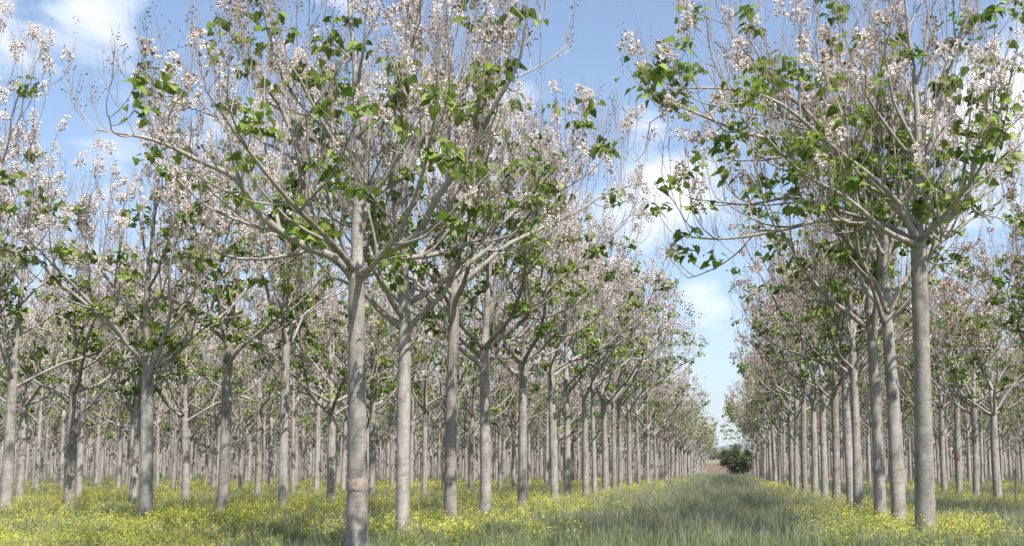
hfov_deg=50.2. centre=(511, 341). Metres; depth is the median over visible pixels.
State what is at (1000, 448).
paulownia tree
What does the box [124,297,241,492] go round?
paulownia tree
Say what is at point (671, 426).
paulownia tree
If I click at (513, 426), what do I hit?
paulownia tree
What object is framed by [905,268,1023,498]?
paulownia tree
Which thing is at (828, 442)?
paulownia tree
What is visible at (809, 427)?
paulownia tree
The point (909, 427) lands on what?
paulownia tree
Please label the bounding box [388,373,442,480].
paulownia tree
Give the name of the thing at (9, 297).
paulownia tree
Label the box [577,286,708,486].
paulownia tree
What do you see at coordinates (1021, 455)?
paulownia tree
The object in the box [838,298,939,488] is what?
paulownia tree
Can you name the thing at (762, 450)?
paulownia tree
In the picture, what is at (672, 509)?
grass
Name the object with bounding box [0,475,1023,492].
mustard weeds
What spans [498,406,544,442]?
paulownia tree
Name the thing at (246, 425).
paulownia tree
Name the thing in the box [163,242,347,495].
paulownia tree
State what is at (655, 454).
paulownia tree
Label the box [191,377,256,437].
paulownia tree
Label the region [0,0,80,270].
paulownia tree
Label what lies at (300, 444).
paulownia tree
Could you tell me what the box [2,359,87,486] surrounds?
paulownia tree
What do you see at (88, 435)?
paulownia tree
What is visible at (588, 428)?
paulownia tree
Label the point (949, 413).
paulownia tree
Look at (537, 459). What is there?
paulownia tree
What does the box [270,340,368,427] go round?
paulownia tree
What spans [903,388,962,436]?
paulownia tree
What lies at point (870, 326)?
paulownia tree
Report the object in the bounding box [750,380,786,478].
paulownia tree
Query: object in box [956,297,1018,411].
paulownia tree
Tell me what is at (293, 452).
paulownia tree
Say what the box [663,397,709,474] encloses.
paulownia tree
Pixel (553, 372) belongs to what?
paulownia tree
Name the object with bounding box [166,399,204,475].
paulownia tree
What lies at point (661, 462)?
paulownia tree
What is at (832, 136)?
paulownia tree
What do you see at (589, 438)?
paulownia tree
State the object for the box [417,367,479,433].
paulownia tree
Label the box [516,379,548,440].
paulownia tree
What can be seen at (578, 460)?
paulownia tree
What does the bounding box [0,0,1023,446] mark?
sky
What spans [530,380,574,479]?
paulownia tree
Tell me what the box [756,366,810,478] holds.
paulownia tree
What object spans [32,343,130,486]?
paulownia tree
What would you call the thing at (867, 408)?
paulownia tree
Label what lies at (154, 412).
paulownia tree
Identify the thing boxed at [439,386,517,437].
paulownia tree
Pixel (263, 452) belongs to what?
paulownia tree
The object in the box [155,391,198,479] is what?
paulownia tree
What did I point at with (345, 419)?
paulownia tree
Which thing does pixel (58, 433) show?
paulownia tree
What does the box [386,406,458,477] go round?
paulownia tree
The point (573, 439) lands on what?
paulownia tree
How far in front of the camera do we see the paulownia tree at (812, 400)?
52.32 m
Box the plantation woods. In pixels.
[0,380,1023,479]
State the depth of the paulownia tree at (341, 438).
103.68 m
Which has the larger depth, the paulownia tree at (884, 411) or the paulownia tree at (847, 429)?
the paulownia tree at (884, 411)
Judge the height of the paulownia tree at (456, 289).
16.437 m
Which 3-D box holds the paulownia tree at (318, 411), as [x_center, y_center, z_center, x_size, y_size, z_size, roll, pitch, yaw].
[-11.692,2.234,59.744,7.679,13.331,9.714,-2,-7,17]
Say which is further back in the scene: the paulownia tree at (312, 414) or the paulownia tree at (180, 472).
the paulownia tree at (180, 472)
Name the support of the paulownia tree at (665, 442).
on the ground
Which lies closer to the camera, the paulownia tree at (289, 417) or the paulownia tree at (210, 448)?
the paulownia tree at (210, 448)
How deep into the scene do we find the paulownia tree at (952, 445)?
128.59 m
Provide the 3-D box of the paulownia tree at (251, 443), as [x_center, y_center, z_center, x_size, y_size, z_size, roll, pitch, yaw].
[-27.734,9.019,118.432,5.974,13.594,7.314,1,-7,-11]
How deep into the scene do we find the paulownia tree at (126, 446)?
107.42 m
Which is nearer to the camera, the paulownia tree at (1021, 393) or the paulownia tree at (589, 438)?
the paulownia tree at (1021, 393)
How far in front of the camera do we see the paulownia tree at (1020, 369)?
64.35 m
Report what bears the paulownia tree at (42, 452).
on the ground
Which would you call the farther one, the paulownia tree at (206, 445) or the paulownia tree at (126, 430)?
the paulownia tree at (206, 445)
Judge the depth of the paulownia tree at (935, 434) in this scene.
98.77 m
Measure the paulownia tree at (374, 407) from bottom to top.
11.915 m
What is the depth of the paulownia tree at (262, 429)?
121.27 m
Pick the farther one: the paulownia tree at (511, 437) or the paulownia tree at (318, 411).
the paulownia tree at (511, 437)
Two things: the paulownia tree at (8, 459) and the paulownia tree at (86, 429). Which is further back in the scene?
the paulownia tree at (86, 429)
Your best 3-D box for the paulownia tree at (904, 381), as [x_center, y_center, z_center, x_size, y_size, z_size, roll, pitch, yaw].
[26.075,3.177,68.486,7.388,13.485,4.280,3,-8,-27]
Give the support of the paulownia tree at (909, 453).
on the ground
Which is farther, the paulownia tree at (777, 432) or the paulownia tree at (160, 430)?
the paulownia tree at (160, 430)
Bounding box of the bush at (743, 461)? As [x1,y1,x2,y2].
[715,443,755,475]
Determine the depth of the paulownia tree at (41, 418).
58.32 m
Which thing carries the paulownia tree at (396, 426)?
on the ground
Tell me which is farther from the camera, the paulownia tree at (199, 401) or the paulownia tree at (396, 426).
the paulownia tree at (396, 426)
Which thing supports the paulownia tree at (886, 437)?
on the ground
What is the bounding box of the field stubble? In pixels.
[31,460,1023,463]
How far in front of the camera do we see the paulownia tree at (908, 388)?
80.23 m
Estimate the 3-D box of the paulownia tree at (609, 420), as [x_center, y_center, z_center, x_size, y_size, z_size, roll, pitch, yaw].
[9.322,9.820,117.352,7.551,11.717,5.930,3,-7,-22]
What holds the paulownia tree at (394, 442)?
on the ground
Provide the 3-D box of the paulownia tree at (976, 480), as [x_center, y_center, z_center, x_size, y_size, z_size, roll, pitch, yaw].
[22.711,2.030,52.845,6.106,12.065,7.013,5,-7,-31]
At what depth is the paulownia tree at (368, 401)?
67.41 m
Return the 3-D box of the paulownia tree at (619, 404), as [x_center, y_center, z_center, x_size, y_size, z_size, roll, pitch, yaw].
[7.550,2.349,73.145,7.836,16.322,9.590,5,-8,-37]
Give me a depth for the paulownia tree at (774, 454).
90.48 m
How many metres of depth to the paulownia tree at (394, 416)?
95.09 m
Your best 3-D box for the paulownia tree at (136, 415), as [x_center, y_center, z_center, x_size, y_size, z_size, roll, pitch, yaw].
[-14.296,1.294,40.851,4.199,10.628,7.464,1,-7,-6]
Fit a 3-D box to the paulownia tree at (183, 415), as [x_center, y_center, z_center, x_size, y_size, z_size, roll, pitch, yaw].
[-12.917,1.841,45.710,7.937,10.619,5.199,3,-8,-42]
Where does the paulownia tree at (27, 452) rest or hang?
on the ground
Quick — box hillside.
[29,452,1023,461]
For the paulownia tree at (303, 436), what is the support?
on the ground
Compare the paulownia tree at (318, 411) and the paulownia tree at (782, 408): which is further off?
the paulownia tree at (782, 408)
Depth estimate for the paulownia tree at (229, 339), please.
31.33 m
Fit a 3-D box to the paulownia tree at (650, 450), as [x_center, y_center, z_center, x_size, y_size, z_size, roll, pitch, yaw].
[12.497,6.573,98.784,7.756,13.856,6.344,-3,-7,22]
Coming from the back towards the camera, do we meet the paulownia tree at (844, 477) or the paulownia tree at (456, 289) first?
the paulownia tree at (844, 477)
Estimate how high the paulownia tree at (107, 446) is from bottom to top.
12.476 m
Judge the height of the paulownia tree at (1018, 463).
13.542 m
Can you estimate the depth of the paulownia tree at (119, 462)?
66.11 m
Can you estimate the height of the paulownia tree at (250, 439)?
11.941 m
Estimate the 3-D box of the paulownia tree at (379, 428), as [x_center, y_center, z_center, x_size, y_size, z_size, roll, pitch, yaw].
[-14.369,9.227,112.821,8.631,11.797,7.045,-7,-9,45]
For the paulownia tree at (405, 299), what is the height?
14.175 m
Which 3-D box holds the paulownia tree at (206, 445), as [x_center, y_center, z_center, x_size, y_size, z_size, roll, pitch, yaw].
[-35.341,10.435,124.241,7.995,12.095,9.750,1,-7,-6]
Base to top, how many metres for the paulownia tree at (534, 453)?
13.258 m
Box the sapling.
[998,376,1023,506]
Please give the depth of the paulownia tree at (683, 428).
126.80 m
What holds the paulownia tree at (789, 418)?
on the ground
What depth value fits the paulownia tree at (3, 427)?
109.08 m
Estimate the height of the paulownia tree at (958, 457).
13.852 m
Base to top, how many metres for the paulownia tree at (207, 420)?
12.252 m
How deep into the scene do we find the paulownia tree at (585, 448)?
54.62 m
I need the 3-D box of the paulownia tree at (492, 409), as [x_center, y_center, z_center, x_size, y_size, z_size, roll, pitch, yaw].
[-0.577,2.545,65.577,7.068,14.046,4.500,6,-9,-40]
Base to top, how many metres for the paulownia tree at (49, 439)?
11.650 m
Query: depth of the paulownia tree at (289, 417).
109.64 m
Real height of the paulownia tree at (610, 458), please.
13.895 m
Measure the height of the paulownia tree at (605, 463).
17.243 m
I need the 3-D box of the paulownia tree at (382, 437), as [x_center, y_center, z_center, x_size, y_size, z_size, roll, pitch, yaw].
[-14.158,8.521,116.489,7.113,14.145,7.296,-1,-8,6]
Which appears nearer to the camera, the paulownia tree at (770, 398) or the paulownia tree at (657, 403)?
the paulownia tree at (770, 398)
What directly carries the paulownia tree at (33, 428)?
on the ground
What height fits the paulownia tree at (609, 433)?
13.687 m
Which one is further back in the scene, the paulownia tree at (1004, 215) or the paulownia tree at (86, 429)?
the paulownia tree at (86, 429)
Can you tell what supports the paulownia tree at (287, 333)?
on the ground
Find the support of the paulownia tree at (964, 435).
on the ground
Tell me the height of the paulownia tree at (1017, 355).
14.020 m
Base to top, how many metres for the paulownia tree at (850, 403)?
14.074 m
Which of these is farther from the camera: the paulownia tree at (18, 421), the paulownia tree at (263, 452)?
the paulownia tree at (263, 452)
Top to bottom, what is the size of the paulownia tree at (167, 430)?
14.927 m
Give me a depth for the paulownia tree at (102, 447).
103.52 m
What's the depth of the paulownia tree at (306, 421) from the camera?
74.29 m
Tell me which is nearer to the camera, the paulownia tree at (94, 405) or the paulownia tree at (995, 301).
the paulownia tree at (995, 301)
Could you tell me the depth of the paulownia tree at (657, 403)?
90.62 m
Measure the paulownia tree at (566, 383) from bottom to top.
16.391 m
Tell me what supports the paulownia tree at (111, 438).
on the ground
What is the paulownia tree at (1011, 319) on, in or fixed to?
on the ground
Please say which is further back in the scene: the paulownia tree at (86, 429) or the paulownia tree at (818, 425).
the paulownia tree at (818, 425)
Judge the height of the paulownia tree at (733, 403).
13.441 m
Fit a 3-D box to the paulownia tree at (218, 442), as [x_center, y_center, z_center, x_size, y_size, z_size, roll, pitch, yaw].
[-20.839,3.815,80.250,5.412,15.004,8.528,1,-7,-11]
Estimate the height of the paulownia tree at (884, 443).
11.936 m
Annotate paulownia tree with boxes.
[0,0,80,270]
[0,97,308,522]
[0,141,174,514]
[0,203,232,510]
[0,235,136,498]
[0,247,66,392]
[0,254,23,337]
[0,259,133,500]
[0,278,91,492]
[0,294,88,485]
[0,296,21,424]
[0,299,70,386]
[0,355,63,472]
[0,381,34,428]
[0,388,44,441]
[0,398,46,440]
[0,413,49,445]
[1,303,113,488]
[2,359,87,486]
[3,365,92,482]
[5,370,67,481]
[20,398,78,481]
[22,62,392,511]
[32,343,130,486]
[33,272,131,469]
[33,396,54,478]
[36,372,116,479]
[36,386,98,440]
[41,417,66,477]
[45,399,93,473]
[51,337,128,484]
[58,345,171,490]
[60,400,119,479]
[61,0,639,545]
[68,359,158,485]
[75,236,197,506]
[76,261,211,492]
[87,420,118,477]
[89,387,156,479]
[91,413,122,467]
[92,370,173,481]
[95,334,214,488]
[96,406,155,478]
[102,403,128,440]
[110,374,174,429]
[112,399,181,446]
[113,263,294,500]
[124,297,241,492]
[154,332,207,483]
[154,380,199,479]
[154,389,237,479]
[154,405,173,478]
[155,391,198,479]
[156,391,209,444]
[158,287,272,491]
[158,302,237,463]
[162,418,213,479]
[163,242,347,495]
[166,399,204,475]
[171,349,239,484]
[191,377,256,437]
[191,388,251,438]
[194,294,255,485]
[195,35,347,509]
[198,345,291,483]
[199,282,312,489]
[205,385,279,480]
[208,396,253,479]
[216,255,338,495]
[217,330,316,487]
[220,253,445,505]
[231,402,266,479]
[232,349,317,483]
[232,405,278,440]
[232,408,274,479]
[233,269,382,492]
[233,365,328,431]
[246,385,313,441]
[251,326,347,484]
[251,367,278,466]
[251,375,339,481]
[256,408,306,478]
[262,0,632,538]
[262,241,443,500]
[267,391,336,481]
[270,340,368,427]
[271,0,657,524]
[272,397,325,446]
[277,296,397,490]
[290,383,343,458]
[291,363,393,483]
[298,415,314,477]
[300,402,340,479]
[314,368,396,428]
[321,301,397,487]
[326,372,369,478]
[335,207,448,400]
[336,397,395,439]
[337,335,430,487]
[342,72,655,516]
[368,256,504,495]
[369,334,467,485]
[371,263,533,493]
[375,365,417,478]
[375,380,438,442]
[375,389,395,479]
[378,368,442,428]
[380,409,432,441]
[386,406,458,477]
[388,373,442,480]
[395,351,494,445]
[409,116,654,509]
[410,378,441,480]
[410,409,439,477]
[414,349,479,485]
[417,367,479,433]
[418,372,509,481]
[420,407,469,479]
[428,340,506,482]
[428,401,469,440]
[430,278,547,492]
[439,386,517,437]
[443,154,683,502]
[444,279,542,419]
[458,314,538,488]
[459,315,548,466]
[460,403,479,458]
[463,368,513,481]
[475,419,493,477]
[478,332,575,487]
[491,405,511,480]
[494,341,577,485]
[498,396,537,478]
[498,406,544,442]
[500,162,678,499]
[503,199,670,494]
[507,377,595,483]
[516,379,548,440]
[516,407,571,479]
[517,357,590,482]
[518,340,599,485]
[522,249,675,489]
[527,375,616,479]
[529,215,640,494]
[529,377,544,479]
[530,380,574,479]
[532,365,612,482]
[535,378,607,481]
[538,214,695,490]
[556,266,695,487]
[556,372,616,480]
[557,370,610,478]
[561,298,679,485]
[571,396,616,442]
[574,404,626,439]
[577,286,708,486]
[580,395,615,438]
[589,332,698,483]
[590,401,641,462]
[598,401,642,479]
[608,0,1023,537]
[609,359,692,482]
[610,346,695,481]
[616,347,689,481]
[621,370,697,480]
[621,393,694,478]
[632,386,682,479]
[642,361,708,480]
[648,397,706,478]
[653,385,704,478]
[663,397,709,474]
[721,16,969,518]
[722,186,911,507]
[722,376,784,479]
[723,352,809,475]
[724,373,793,481]
[728,290,824,489]
[730,232,894,500]
[734,378,777,460]
[739,344,808,482]
[739,369,786,481]
[739,402,792,476]
[742,332,779,483]
[742,334,810,482]
[743,297,860,486]
[743,372,810,476]
[744,233,877,496]
[744,262,865,492]
[747,329,809,485]
[748,295,805,484]
[749,400,785,477]
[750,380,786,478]
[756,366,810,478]
[759,0,1023,524]
[766,231,975,503]
[772,188,985,511]
[800,412,831,445]
[806,369,869,431]
[806,372,863,479]
[806,378,842,479]
[809,391,841,434]
[816,376,841,438]
[817,405,841,461]
[818,397,851,481]
[825,386,868,430]
[828,349,884,424]
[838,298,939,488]
[838,337,913,430]
[839,358,911,483]
[847,315,913,484]
[848,338,885,483]
[863,412,886,479]
[864,288,965,413]
[864,337,911,413]
[876,258,1015,493]
[877,231,993,496]
[878,270,968,411]
[880,375,912,431]
[881,373,897,476]
[881,396,913,482]
[881,400,912,453]
[883,403,936,440]
[895,261,1023,496]
[902,376,944,432]
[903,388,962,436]
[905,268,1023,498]
[908,369,960,481]
[910,365,981,482]
[928,166,1023,334]
[931,349,970,434]
[932,392,963,479]
[940,369,971,478]
[943,345,994,484]
[944,406,988,475]
[944,408,986,439]
[948,331,1009,485]
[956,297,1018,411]
[958,207,1023,349]
[966,383,1020,439]
[970,382,1006,480]
[976,354,1020,481]
[990,120,1023,272]
[990,327,1023,409]
[993,290,1023,404]
[995,373,1023,481]
[998,355,1023,430]
[998,375,1020,478]
[1002,386,1023,479]
[1007,312,1023,376]
[1007,402,1023,432]
[1013,377,1023,404]
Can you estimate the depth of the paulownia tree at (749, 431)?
135.65 m
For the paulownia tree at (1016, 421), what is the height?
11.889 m
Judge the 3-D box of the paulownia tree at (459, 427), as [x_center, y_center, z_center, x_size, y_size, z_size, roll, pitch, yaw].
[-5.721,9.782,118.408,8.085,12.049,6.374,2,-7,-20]
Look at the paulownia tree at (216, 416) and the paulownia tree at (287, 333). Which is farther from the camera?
the paulownia tree at (216, 416)
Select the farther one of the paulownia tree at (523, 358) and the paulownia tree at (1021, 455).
the paulownia tree at (1021, 455)
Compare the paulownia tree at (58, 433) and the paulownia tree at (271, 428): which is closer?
the paulownia tree at (271, 428)
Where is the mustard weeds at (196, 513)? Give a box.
[0,484,1023,545]
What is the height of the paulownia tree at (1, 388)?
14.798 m
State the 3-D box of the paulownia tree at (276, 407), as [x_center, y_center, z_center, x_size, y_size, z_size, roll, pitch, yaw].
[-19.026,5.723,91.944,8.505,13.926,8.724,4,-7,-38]
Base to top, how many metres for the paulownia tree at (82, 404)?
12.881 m
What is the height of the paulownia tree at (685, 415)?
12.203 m
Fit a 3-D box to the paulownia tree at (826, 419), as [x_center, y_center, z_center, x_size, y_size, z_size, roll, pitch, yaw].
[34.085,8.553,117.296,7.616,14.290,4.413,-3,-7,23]
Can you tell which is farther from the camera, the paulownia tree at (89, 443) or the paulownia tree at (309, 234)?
the paulownia tree at (89, 443)
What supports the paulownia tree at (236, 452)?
on the ground
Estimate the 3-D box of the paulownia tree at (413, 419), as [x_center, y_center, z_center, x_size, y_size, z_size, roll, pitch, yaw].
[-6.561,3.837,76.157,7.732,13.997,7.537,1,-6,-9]
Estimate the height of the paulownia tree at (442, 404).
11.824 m
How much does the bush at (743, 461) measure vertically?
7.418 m
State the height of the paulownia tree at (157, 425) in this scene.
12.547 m
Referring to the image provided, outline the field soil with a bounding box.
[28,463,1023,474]
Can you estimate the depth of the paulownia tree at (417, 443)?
127.78 m
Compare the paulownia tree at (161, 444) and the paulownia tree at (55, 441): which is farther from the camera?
the paulownia tree at (161, 444)
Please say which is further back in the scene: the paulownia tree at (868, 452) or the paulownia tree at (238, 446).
the paulownia tree at (238, 446)
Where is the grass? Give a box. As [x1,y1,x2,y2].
[0,471,1023,545]
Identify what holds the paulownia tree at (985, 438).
on the ground
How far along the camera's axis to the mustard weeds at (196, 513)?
26.06 m
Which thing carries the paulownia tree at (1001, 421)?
on the ground
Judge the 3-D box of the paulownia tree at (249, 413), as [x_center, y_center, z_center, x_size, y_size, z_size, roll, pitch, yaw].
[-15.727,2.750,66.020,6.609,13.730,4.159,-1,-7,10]
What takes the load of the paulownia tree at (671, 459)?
on the ground
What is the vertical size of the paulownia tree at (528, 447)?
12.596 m
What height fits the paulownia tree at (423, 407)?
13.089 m
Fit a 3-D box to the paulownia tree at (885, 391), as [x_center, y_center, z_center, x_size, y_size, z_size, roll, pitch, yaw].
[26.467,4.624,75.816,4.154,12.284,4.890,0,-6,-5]
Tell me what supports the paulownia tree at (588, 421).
on the ground
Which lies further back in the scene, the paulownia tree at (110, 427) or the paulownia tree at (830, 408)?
the paulownia tree at (110, 427)
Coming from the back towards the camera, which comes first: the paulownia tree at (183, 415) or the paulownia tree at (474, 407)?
the paulownia tree at (474, 407)
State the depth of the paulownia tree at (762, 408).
82.84 m
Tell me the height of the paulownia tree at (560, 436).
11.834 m
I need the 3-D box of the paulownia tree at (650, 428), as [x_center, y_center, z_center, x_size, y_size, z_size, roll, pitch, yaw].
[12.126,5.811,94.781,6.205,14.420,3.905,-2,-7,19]
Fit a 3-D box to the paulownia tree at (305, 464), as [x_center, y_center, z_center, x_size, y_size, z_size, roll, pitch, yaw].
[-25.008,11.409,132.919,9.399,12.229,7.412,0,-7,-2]
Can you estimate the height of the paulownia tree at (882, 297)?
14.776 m
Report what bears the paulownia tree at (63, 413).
on the ground
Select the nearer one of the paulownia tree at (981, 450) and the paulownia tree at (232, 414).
the paulownia tree at (981, 450)
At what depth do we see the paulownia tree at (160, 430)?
111.55 m
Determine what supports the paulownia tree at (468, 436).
on the ground
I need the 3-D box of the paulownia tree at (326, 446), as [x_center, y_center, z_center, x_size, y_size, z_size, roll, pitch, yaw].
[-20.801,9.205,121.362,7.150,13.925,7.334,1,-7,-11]
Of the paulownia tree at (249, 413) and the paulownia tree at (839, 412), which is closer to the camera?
the paulownia tree at (249, 413)
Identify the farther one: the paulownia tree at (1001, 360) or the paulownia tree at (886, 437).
the paulownia tree at (886, 437)
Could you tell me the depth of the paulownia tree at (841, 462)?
112.45 m
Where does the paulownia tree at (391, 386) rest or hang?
on the ground
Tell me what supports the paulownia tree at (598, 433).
on the ground
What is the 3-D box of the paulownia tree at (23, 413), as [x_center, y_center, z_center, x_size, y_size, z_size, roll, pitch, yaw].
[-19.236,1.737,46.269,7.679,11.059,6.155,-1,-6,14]
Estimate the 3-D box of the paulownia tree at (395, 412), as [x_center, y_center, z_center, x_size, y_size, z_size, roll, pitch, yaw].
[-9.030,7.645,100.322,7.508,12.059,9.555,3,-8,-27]
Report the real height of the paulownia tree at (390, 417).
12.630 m
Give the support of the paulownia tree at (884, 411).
on the ground
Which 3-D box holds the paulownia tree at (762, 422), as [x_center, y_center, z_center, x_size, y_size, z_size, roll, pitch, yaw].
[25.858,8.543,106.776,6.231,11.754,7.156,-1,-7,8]
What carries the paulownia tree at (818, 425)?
on the ground
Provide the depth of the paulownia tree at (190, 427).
119.18 m
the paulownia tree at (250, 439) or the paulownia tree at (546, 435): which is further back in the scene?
the paulownia tree at (250, 439)
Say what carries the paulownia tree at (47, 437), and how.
on the ground
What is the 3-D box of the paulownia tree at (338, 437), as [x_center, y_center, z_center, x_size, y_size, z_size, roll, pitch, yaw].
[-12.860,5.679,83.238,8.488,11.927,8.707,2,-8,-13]
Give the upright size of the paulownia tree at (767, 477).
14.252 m
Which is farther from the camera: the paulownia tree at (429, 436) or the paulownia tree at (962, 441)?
the paulownia tree at (962, 441)
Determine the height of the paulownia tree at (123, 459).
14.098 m
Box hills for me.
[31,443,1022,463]
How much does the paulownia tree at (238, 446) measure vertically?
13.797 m
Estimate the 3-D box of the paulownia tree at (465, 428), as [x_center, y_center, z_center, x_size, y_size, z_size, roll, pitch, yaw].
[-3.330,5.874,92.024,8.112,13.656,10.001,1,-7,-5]
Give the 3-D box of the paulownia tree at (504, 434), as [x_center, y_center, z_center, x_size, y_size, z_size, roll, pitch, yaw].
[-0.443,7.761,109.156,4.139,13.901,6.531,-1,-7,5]
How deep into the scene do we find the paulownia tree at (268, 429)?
104.90 m
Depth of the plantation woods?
168.81 m
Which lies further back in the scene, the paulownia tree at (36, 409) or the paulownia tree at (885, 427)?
the paulownia tree at (885, 427)
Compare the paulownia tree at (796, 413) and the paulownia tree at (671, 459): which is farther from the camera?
the paulownia tree at (671, 459)
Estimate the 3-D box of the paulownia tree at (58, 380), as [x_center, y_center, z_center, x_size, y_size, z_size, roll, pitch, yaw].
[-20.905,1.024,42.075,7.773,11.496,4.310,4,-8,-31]
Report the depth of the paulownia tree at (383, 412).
87.17 m
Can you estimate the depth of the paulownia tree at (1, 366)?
55.37 m
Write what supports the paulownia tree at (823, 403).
on the ground
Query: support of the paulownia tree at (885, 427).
on the ground
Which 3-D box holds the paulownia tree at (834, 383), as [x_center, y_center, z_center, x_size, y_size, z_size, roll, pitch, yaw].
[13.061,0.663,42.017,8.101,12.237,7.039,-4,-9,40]
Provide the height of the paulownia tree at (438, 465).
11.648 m
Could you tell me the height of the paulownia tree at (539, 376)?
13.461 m
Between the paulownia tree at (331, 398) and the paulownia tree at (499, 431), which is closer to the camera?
the paulownia tree at (331, 398)
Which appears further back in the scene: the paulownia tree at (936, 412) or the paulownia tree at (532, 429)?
the paulownia tree at (532, 429)
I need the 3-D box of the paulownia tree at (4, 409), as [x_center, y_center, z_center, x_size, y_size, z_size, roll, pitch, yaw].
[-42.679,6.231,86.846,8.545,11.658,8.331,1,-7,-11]
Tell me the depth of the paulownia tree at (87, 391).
62.42 m
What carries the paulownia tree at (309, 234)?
on the ground
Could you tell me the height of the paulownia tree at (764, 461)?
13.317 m
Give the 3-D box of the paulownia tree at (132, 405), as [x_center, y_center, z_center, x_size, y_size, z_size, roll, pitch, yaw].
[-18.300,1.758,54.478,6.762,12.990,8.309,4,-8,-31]
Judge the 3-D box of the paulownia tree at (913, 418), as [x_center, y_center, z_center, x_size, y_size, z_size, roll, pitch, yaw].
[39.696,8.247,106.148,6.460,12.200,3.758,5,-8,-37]
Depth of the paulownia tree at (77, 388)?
36.40 m
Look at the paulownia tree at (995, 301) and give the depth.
36.12 m
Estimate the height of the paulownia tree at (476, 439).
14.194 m
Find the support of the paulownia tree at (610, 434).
on the ground
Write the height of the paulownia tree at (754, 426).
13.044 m
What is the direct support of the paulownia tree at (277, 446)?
on the ground
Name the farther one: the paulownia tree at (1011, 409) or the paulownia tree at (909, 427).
the paulownia tree at (909, 427)
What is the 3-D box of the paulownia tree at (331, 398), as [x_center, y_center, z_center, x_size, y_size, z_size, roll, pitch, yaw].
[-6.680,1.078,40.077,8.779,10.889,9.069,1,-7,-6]
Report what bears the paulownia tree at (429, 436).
on the ground
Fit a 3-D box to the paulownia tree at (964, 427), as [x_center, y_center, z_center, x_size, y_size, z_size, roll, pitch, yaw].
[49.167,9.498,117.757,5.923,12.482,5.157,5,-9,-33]
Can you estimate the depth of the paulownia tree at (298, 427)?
130.35 m
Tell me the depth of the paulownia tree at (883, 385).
84.62 m
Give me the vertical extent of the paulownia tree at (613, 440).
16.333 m
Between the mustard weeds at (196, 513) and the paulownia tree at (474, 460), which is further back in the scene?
the paulownia tree at (474, 460)
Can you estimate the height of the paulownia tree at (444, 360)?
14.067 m
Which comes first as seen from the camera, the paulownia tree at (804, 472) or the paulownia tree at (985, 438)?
the paulownia tree at (804, 472)
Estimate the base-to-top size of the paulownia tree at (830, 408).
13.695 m
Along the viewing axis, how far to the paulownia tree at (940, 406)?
59.72 m
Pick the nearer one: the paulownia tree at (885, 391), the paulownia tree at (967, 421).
the paulownia tree at (885, 391)
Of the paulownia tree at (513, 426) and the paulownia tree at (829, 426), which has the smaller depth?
the paulownia tree at (513, 426)
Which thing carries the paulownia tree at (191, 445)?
on the ground
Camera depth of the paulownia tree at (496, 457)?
103.85 m
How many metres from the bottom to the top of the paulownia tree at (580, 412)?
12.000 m
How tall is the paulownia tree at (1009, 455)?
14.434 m
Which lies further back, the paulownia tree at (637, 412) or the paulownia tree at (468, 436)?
the paulownia tree at (468, 436)
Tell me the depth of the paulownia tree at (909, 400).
64.11 m
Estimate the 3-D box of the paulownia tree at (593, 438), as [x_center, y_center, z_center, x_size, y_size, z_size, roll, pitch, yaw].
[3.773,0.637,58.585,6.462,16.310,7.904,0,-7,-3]
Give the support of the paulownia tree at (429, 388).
on the ground
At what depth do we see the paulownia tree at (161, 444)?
128.50 m
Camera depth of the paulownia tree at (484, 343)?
32.06 m
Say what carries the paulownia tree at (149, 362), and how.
on the ground
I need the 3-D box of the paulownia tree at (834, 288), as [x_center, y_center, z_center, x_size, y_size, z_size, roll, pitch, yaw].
[11.088,-0.673,34.806,6.399,13.189,7.365,2,-8,-13]
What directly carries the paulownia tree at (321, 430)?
on the ground

